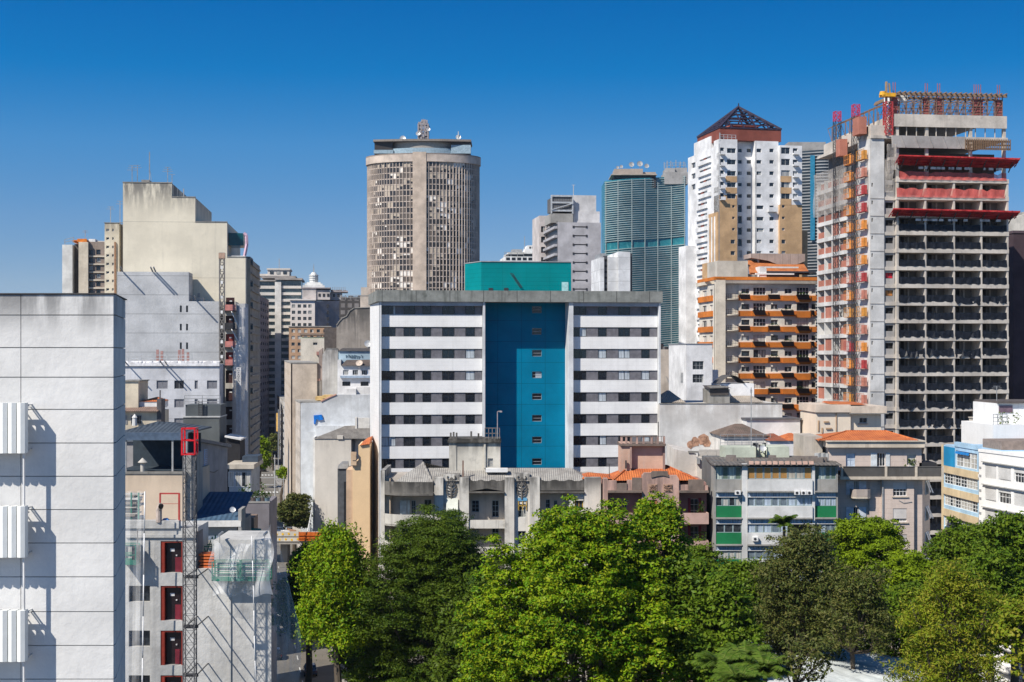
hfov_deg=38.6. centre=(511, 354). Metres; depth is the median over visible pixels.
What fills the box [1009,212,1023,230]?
white tower
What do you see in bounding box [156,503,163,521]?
vent pipe
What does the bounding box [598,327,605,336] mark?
window
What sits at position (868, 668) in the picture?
canopy roof
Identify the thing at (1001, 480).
white house
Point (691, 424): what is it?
party wall building
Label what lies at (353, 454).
bay window
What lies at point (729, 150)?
window
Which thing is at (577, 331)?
window
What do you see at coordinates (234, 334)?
net straps
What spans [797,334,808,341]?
window
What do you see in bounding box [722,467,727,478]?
window
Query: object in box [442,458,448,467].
window
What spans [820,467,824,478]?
window
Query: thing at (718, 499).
window
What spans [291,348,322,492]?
pink wall building
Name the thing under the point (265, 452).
street tree
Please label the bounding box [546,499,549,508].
window
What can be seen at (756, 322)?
window
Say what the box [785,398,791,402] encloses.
window
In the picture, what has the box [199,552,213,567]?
barrier boards
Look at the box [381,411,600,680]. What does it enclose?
deco house
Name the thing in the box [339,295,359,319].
cluttered roof building
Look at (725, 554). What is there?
window
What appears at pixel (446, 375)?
window
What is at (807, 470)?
window
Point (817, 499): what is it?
window
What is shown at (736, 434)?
tiled cottage
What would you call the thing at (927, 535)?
window
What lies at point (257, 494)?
potted plant
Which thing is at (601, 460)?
window
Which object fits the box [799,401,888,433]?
cream house
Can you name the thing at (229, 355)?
doorway
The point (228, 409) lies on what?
doorway
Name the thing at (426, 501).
window
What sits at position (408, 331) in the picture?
window
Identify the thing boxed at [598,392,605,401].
window
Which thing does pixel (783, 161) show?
window
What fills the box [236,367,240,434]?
sign
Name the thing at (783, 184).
window
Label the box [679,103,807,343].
apartment tower
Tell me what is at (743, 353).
window
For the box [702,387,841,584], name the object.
balcony block
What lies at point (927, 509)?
window
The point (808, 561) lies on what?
olive tree
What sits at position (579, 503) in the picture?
window
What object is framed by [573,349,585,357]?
window
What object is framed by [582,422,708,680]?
pink house
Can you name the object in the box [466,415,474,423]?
window
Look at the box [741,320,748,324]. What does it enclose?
window
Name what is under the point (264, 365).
pink block
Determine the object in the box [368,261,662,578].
apartment block
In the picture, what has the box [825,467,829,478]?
window
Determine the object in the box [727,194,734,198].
window
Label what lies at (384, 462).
window
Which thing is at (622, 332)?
window
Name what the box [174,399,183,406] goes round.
window
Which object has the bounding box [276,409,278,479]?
hanging sign
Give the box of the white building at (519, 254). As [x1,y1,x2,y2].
[500,236,531,260]
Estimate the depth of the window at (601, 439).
207.20 m
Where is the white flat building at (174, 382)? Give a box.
[125,349,222,422]
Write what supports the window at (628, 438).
in the apartment block at (549, 364)
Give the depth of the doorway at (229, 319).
239.72 m
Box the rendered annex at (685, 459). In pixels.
[667,444,719,478]
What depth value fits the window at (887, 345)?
251.10 m
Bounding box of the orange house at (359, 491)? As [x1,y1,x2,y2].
[346,436,372,569]
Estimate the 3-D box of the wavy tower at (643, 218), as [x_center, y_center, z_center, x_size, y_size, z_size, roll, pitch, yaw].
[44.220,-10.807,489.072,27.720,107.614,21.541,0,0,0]
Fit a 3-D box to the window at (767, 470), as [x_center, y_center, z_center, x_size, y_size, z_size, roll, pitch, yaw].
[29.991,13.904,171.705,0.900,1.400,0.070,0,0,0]
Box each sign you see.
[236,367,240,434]
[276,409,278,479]
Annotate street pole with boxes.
[260,455,275,495]
[279,477,287,526]
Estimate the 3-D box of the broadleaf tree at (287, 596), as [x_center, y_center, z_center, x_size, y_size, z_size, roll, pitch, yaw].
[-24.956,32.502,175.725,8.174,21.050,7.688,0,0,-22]
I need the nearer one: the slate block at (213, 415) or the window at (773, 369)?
the slate block at (213, 415)
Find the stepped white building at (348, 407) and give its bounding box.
[301,387,369,544]
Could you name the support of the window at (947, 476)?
in the blue office house at (960, 485)
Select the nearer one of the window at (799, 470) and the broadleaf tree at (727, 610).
the broadleaf tree at (727, 610)
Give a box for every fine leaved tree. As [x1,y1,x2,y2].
[342,503,529,681]
[685,537,740,575]
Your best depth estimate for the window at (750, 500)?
171.69 m
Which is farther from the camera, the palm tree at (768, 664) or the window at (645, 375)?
the window at (645, 375)
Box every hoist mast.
[181,427,208,681]
[219,253,224,402]
[833,111,840,400]
[851,104,859,401]
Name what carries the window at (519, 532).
in the deco house at (484, 487)
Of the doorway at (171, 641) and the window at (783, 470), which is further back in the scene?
the window at (783, 470)
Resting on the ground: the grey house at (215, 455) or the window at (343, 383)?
the grey house at (215, 455)
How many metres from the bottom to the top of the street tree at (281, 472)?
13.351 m
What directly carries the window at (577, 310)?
in the apartment block at (549, 364)
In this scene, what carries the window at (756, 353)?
in the apartment block at (758, 329)
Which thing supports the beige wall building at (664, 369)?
on the ground
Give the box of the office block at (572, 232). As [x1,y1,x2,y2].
[543,185,600,290]
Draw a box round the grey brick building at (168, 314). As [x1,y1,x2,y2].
[117,266,247,453]
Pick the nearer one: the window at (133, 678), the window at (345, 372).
the window at (133, 678)
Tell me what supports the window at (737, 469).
in the balcony block at (752, 490)
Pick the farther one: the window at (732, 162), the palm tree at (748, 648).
the window at (732, 162)
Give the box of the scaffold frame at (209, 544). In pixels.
[204,535,215,551]
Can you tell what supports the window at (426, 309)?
in the apartment block at (549, 364)
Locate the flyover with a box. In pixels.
[277,531,317,561]
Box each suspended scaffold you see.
[125,529,139,564]
[212,531,271,580]
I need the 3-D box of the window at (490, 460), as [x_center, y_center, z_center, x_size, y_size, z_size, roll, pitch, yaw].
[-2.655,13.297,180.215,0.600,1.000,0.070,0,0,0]
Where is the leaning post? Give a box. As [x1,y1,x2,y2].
[307,508,312,530]
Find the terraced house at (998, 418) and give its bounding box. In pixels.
[961,386,1023,443]
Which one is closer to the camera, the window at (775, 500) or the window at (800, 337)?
the window at (775, 500)
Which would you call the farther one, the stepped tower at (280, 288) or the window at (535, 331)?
the stepped tower at (280, 288)
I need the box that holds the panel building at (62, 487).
[0,293,126,681]
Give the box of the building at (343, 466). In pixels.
[338,461,348,527]
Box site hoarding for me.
[298,531,320,540]
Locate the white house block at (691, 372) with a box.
[668,343,717,399]
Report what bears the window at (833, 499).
in the balcony block at (752, 490)
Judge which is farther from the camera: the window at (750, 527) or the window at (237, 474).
the window at (237, 474)
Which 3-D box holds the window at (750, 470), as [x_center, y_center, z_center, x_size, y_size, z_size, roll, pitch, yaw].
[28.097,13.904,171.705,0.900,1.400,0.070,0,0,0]
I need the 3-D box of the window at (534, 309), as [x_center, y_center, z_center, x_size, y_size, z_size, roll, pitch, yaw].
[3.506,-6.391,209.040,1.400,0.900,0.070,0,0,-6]
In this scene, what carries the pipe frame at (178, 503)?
on the repair block at (225, 640)
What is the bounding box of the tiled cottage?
[709,424,770,448]
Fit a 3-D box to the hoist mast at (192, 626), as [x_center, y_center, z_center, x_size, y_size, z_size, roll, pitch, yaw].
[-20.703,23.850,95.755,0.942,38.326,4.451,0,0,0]
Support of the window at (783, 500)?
in the balcony block at (752, 490)
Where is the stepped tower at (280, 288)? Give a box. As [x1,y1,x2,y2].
[260,259,304,435]
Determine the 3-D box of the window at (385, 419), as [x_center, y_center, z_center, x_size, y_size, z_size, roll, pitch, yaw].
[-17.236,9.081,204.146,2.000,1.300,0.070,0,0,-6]
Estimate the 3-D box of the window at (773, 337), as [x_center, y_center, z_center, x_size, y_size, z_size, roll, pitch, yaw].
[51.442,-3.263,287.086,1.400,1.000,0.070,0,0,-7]
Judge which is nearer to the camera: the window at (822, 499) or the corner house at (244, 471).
the window at (822, 499)
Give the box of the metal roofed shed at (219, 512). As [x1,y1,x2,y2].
[189,492,252,551]
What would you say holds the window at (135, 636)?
in the repair block at (225, 640)
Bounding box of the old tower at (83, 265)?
[62,231,104,292]
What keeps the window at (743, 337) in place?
in the apartment block at (758, 329)
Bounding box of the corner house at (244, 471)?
[227,454,262,495]
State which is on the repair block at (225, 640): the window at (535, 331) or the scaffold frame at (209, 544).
the scaffold frame at (209, 544)
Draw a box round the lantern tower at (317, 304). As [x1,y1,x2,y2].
[289,266,347,327]
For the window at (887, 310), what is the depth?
251.10 m
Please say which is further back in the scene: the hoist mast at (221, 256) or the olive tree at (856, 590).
the hoist mast at (221, 256)
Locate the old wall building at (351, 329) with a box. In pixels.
[324,307,369,350]
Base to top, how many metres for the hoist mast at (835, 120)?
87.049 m
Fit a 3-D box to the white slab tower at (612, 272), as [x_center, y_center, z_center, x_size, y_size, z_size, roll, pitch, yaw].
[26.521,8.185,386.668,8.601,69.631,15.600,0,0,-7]
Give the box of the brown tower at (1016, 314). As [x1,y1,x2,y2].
[1009,230,1023,398]
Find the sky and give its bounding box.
[0,0,1023,296]
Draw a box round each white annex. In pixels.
[360,287,369,306]
[741,415,801,435]
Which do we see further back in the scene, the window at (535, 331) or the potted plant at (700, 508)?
the window at (535, 331)
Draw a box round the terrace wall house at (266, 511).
[246,496,276,681]
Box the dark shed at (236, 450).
[225,434,246,491]
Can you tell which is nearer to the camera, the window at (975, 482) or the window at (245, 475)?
the window at (975, 482)
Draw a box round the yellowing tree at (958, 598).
[880,556,1012,681]
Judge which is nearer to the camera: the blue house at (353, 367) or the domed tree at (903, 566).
the domed tree at (903, 566)
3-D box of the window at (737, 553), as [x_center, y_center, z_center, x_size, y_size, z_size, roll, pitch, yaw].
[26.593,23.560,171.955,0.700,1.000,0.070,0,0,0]
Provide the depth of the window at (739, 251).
390.19 m
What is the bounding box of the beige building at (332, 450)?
[313,426,369,530]
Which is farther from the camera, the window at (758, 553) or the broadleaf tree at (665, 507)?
the window at (758, 553)
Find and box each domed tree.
[822,513,909,615]
[860,549,942,653]
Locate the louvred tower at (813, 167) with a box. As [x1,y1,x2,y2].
[785,142,828,401]
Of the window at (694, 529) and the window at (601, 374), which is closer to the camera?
the window at (694, 529)
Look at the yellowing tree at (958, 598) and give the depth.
110.28 m
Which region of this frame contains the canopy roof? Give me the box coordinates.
[757,635,922,681]
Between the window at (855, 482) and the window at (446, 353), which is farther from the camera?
the window at (446, 353)
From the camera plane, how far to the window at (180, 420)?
229.07 m
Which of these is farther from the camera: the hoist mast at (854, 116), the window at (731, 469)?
the hoist mast at (854, 116)
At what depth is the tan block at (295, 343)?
560.39 m
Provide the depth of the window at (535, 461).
209.03 m
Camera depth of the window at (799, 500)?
171.69 m
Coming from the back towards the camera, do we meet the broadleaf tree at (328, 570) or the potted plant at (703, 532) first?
the potted plant at (703, 532)
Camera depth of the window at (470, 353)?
205.29 m
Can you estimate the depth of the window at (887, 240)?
251.10 m
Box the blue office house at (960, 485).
[941,438,1023,679]
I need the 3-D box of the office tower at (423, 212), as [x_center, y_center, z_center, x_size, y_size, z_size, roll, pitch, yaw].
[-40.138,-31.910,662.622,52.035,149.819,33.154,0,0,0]
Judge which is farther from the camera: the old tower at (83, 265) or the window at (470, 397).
the old tower at (83, 265)
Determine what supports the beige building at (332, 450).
on the ground
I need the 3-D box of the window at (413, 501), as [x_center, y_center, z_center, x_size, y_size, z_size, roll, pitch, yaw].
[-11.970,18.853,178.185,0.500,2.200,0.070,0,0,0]
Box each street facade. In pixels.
[284,360,317,498]
[295,399,320,545]
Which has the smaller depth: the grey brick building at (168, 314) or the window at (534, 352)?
the window at (534, 352)
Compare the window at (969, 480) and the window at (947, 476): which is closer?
the window at (969, 480)
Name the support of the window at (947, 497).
in the blue office house at (960, 485)
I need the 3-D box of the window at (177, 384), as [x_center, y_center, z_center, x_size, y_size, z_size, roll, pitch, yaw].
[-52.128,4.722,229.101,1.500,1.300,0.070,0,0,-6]
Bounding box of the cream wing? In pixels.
[104,207,122,293]
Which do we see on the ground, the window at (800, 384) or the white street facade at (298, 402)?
the white street facade at (298, 402)
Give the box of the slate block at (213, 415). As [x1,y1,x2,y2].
[182,395,226,442]
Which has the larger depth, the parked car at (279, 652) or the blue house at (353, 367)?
the blue house at (353, 367)
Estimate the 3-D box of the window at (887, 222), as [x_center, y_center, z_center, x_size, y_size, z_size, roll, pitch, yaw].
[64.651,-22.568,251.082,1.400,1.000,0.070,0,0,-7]
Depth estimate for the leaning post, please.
307.89 m
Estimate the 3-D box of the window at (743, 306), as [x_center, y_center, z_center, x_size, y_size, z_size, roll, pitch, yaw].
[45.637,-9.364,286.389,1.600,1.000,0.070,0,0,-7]
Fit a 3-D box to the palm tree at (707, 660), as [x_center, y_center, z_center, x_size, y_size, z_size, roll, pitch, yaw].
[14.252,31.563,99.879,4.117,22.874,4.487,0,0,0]
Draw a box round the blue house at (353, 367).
[338,348,369,393]
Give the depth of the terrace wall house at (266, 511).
188.89 m
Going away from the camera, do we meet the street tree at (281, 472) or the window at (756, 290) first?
the window at (756, 290)
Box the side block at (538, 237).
[532,216,548,260]
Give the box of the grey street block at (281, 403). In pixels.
[277,395,284,466]
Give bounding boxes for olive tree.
[744,520,857,660]
[809,560,902,669]
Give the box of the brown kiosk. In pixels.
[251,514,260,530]
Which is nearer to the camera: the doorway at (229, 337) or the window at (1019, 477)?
the window at (1019, 477)
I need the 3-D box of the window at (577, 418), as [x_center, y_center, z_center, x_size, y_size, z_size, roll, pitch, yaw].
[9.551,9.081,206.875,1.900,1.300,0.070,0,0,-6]
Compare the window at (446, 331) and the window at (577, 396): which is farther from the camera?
the window at (577, 396)
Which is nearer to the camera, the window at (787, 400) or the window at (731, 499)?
the window at (731, 499)
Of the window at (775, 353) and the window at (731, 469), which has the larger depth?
the window at (775, 353)
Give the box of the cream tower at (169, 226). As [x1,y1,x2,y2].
[122,152,260,470]
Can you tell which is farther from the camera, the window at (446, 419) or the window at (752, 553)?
the window at (446, 419)
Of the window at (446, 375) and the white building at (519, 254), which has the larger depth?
the white building at (519, 254)
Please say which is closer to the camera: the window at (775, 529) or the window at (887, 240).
the window at (775, 529)
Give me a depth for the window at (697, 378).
262.44 m
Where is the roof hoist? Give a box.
[879,81,896,134]
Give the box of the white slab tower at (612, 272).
[591,252,631,290]
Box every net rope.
[142,491,145,681]
[251,536,255,681]
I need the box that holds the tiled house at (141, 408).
[125,379,168,429]
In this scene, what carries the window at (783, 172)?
in the apartment tower at (744, 189)
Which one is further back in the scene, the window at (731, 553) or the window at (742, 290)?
the window at (742, 290)
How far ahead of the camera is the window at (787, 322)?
287.46 m
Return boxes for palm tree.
[691,648,746,680]
[710,660,766,681]
[713,640,772,662]
[732,650,793,681]
[768,514,798,681]
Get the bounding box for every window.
[130,586,149,600]
[130,631,149,645]
[130,675,149,681]
[136,415,141,423]
[157,381,167,388]
[174,381,183,388]
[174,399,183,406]
[174,418,182,422]
[207,381,216,388]
[207,399,216,403]
[228,472,233,486]
[235,472,240,486]
[242,472,249,486]
[342,382,349,385]
[343,370,348,374]
[351,452,356,464]
[361,382,368,385]
[381,306,395,314]
[381,327,395,335]
[381,349,395,357]
[381,371,395,379]
[381,393,395,401]
[381,415,395,423]
[381,437,395,445]
[381,459,395,467]
[404,306,414,314]
[404,327,414,335]
[404,349,414,357]
[404,371,414,379]
[404,393,414,401]
[404,415,414,423]
[404,437,414,445]
[404,459,414,467]
[412,500,415,514]
[423,306,430,314]
[423,327,430,335]
[423,349,430,357]
[423,371,430,379]
[423,393,430,401]
[423,415,430,423]
[423,437,430,445]
[423,459,430,463]
[424,499,431,514]
[442,306,453,314]
[442,327,453,335]
[442,349,453,357]
[442,371,453,379]
[442,393,453,401]
[442,415,453,423]
[442,437,448,445]
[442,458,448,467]
[466,306,474,314]
[466,327,474,335]
[466,349,474,357]
[466,371,474,379]
[466,393,474,401]
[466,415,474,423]
[472,500,478,511]
[472,528,478,536]
[488,458,492,466]
[492,500,498,516]
[492,528,498,542]
[518,504,525,516]
[518,531,525,543]
[532,307,540,312]
[532,328,540,334]
[532,350,540,355]
[532,372,540,377]
[532,393,540,399]
[532,415,540,420]
[532,437,540,442]
[532,458,540,464]
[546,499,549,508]
[573,306,585,314]
[573,327,585,336]
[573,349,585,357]
[573,371,585,379]
[573,392,585,401]
[573,414,585,422]
[573,436,585,444]
[573,457,585,466]
[575,501,582,506]
[598,306,605,314]
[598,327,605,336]
[598,349,605,357]
[598,371,605,379]
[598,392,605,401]
[598,414,605,422]
[598,436,605,444]
[598,457,605,466]
[618,307,629,314]
[618,327,629,336]
[618,349,629,357]
[618,371,629,379]
[618,392,629,401]
[618,414,629,422]
[618,436,629,440]
[641,307,649,314]
[641,328,649,336]
[641,349,649,357]
[641,371,649,379]
[641,392,649,400]
[641,414,649,422]
[641,435,649,440]
[691,499,697,512]
[691,526,697,540]
[693,361,702,368]
[693,374,702,382]
[716,467,721,478]
[716,497,721,505]
[716,524,723,532]
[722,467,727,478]
[722,497,727,505]
[722,551,727,558]
[724,524,732,532]
[727,148,734,152]
[727,160,734,164]
[727,171,734,175]
[727,182,734,186]
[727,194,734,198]
[729,467,734,478]
[729,497,734,505]
[729,551,734,558]
[733,524,740,532]
[735,467,740,478]
[735,497,740,505]
[735,551,740,558]
[738,216,741,223]
[738,250,741,257]
[741,289,748,293]
[741,304,748,308]
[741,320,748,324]
[741,335,748,339]
[741,351,748,355]
[741,367,748,371]
[747,467,754,478]
[747,497,754,505]
[747,524,754,532]
[747,551,754,558]
[753,287,764,294]
[753,303,764,309]
[753,319,764,325]
[753,334,764,340]
[753,350,764,356]
[753,365,764,372]
[753,381,764,388]
[756,467,762,478]
[756,497,762,505]
[756,524,762,532]
[756,551,762,558]
[764,467,770,478]
[764,497,770,505]
[764,524,770,532]
[771,289,777,293]
[771,304,777,308]
[771,320,777,324]
[771,335,777,339]
[771,351,777,355]
[771,367,777,371]
[771,382,777,386]
[771,398,777,402]
[772,467,778,478]
[772,497,778,505]
[772,524,778,532]
[780,467,787,478]
[780,497,787,505]
[781,147,789,153]
[781,159,789,164]
[781,170,789,175]
[781,182,789,187]
[781,193,789,198]
[785,289,791,293]
[785,304,791,308]
[785,320,791,324]
[785,335,791,339]
[785,351,791,355]
[785,367,791,371]
[785,382,791,386]
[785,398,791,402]
[788,467,795,478]
[788,497,795,505]
[796,467,803,478]
[796,497,803,505]
[797,287,808,294]
[797,303,808,310]
[797,319,808,325]
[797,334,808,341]
[797,350,808,356]
[797,365,808,372]
[797,381,808,387]
[797,397,808,403]
[804,467,811,478]
[804,497,811,505]
[815,467,819,478]
[815,497,819,505]
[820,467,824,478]
[820,497,824,505]
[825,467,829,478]
[825,497,829,505]
[825,524,829,532]
[831,467,835,478]
[831,497,835,505]
[846,453,854,465]
[854,481,857,488]
[859,418,866,422]
[877,453,884,465]
[885,185,892,190]
[885,203,892,207]
[885,220,892,225]
[885,238,892,242]
[885,255,892,260]
[885,273,892,278]
[885,290,892,295]
[885,308,892,313]
[885,325,892,330]
[885,343,892,348]
[885,360,892,365]
[885,378,892,383]
[885,395,892,400]
[885,413,892,418]
[893,489,905,495]
[893,508,905,521]
[907,454,915,464]
[925,480,933,494]
[925,505,932,520]
[925,531,932,545]
[945,473,949,483]
[945,494,949,505]
[945,516,949,526]
[950,474,955,484]
[950,495,955,506]
[956,475,960,486]
[956,497,960,508]
[957,451,963,466]
[961,476,966,487]
[961,498,966,509]
[964,452,970,468]
[967,477,972,488]
[967,500,972,511]
[971,453,976,469]
[973,479,977,490]
[973,501,977,512]
[1000,492,1010,504]
[1015,473,1023,482]
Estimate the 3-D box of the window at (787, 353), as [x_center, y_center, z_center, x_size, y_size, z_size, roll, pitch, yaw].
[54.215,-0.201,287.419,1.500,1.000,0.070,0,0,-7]
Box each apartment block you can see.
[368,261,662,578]
[696,253,816,417]
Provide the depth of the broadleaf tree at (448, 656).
138.94 m
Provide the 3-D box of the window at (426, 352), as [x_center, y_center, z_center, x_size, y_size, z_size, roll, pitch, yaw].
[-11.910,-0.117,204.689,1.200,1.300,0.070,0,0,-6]
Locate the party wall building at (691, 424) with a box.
[657,375,782,464]
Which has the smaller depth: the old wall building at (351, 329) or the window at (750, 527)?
the window at (750, 527)
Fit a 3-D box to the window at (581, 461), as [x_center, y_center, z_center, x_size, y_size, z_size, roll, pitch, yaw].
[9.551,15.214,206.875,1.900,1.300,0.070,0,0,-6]
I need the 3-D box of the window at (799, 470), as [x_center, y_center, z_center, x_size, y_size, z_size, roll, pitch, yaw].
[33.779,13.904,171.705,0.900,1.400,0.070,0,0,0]
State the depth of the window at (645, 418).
207.86 m
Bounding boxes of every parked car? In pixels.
[277,647,281,659]
[303,663,316,675]
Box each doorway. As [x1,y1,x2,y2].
[161,541,181,572]
[161,586,181,619]
[161,631,181,664]
[161,675,181,681]
[226,298,234,304]
[226,316,233,322]
[226,334,233,340]
[226,352,232,358]
[226,370,232,382]
[226,389,232,400]
[226,407,231,418]
[226,425,231,434]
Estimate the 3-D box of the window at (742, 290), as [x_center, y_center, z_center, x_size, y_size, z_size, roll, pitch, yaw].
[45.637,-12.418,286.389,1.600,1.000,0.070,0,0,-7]
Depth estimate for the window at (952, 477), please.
190.84 m
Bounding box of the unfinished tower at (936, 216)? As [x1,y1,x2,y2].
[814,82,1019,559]
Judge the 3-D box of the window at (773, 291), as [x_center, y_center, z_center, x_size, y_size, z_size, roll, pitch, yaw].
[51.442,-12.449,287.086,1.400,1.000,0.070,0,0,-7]
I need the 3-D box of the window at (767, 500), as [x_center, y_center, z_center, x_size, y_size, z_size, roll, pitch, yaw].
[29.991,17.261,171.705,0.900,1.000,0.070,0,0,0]
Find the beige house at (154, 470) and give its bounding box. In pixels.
[125,421,211,520]
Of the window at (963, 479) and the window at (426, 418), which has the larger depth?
the window at (426, 418)
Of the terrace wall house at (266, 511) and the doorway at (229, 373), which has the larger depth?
the doorway at (229, 373)
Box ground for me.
[273,450,940,677]
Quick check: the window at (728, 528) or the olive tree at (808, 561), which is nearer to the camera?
the olive tree at (808, 561)
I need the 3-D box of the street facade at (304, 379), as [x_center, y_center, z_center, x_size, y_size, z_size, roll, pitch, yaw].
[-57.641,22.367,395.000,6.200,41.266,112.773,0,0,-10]
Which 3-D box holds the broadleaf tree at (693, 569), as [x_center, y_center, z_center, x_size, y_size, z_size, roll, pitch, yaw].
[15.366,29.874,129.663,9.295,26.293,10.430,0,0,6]
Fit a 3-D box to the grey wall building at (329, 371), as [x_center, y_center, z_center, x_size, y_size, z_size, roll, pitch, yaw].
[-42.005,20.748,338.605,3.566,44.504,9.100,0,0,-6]
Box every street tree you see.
[260,436,273,487]
[267,433,281,470]
[275,465,286,501]
[277,492,313,550]
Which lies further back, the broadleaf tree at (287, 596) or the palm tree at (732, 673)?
the broadleaf tree at (287, 596)
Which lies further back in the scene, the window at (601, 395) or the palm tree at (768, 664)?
the window at (601, 395)
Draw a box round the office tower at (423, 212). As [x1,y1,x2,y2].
[366,119,480,294]
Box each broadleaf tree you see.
[271,537,318,681]
[287,517,382,681]
[328,566,387,679]
[428,566,519,681]
[452,493,693,681]
[627,490,694,672]
[642,543,723,681]
[658,569,765,681]
[715,555,789,635]
[788,583,866,677]
[852,579,949,674]
[918,515,990,670]
[958,544,1023,681]
[970,510,1023,681]
[987,589,1023,681]
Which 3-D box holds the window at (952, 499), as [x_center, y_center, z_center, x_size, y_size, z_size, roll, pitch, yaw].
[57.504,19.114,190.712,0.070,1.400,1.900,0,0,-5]
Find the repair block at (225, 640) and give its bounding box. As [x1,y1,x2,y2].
[125,520,270,681]
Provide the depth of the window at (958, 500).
188.80 m
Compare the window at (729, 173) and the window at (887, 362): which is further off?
the window at (729, 173)
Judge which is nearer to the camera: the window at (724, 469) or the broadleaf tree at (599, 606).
the broadleaf tree at (599, 606)
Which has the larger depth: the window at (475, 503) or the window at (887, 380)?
the window at (887, 380)
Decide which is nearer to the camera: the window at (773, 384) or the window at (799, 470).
the window at (799, 470)
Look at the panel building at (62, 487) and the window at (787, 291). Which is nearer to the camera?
the panel building at (62, 487)
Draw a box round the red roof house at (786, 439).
[765,433,792,455]
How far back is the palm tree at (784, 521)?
149.70 m
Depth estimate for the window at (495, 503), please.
178.18 m
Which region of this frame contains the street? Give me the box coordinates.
[260,465,334,681]
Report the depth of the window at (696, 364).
262.47 m
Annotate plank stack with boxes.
[125,493,143,519]
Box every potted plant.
[242,483,251,500]
[251,491,258,500]
[255,490,261,500]
[259,482,267,500]
[261,492,272,500]
[695,529,706,540]
[696,500,704,512]
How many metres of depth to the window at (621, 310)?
207.51 m
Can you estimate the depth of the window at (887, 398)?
251.10 m
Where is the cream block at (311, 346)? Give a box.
[300,333,323,362]
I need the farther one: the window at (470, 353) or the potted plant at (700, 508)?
the window at (470, 353)
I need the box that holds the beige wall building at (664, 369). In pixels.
[661,344,668,393]
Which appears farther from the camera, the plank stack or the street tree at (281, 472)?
the street tree at (281, 472)
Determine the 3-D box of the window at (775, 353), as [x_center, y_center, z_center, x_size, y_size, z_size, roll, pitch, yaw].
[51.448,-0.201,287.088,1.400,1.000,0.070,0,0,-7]
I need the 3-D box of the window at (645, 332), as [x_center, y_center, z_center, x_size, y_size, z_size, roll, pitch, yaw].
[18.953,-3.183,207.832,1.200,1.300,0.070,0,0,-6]
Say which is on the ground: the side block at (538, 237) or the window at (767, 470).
the side block at (538, 237)
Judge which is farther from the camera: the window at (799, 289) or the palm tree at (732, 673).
the window at (799, 289)
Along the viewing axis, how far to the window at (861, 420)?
196.97 m
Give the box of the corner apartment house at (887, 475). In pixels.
[793,430,943,664]
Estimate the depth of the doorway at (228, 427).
239.72 m
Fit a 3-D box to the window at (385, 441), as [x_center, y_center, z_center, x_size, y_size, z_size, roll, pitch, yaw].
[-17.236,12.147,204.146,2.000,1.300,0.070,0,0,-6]
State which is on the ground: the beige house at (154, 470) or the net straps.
the beige house at (154, 470)
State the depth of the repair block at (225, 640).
98.00 m
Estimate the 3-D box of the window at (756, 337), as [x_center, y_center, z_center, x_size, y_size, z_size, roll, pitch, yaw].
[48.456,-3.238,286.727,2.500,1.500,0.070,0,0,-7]
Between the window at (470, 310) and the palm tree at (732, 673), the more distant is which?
the window at (470, 310)
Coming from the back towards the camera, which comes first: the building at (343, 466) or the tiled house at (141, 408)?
the building at (343, 466)
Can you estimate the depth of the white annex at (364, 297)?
560.24 m
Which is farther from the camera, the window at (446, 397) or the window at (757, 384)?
the window at (757, 384)
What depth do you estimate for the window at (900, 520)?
173.46 m
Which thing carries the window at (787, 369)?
in the apartment block at (758, 329)
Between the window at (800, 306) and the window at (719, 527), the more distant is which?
the window at (800, 306)
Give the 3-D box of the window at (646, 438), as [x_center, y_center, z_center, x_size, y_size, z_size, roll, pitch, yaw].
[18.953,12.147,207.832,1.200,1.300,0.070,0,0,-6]
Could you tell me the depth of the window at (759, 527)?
171.69 m
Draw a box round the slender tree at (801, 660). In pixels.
[777,629,835,681]
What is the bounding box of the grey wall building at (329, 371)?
[322,348,338,394]
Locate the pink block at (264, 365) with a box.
[260,296,268,438]
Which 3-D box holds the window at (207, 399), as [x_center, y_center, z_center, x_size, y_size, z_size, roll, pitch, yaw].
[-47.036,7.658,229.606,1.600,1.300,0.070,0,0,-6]
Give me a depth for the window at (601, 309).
207.20 m
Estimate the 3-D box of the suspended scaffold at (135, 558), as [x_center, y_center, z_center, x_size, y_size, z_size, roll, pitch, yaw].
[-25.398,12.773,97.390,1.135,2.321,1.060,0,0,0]
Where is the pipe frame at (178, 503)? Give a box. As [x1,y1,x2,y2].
[159,493,179,519]
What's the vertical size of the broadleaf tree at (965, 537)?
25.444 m
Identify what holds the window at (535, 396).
in the apartment block at (549, 364)
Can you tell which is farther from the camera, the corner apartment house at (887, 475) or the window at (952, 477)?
the window at (952, 477)
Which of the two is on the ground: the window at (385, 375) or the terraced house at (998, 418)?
the terraced house at (998, 418)
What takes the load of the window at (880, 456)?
in the corner apartment house at (887, 475)
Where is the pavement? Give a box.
[269,450,360,681]
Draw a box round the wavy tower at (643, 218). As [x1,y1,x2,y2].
[602,160,687,347]
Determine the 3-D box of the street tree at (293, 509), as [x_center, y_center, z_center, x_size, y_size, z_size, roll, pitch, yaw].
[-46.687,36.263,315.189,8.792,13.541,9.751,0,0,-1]
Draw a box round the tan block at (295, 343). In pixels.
[288,326,331,359]
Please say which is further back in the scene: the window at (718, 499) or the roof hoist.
the roof hoist
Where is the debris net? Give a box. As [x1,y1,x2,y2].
[232,307,247,454]
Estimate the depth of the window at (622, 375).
207.51 m
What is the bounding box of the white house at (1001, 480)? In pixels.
[978,449,1023,681]
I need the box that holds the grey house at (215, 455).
[127,439,230,491]
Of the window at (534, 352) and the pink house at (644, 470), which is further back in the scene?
the window at (534, 352)
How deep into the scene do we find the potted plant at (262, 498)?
186.31 m
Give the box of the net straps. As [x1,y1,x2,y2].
[231,311,239,355]
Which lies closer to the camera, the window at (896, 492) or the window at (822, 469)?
the window at (822, 469)
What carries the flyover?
on the street

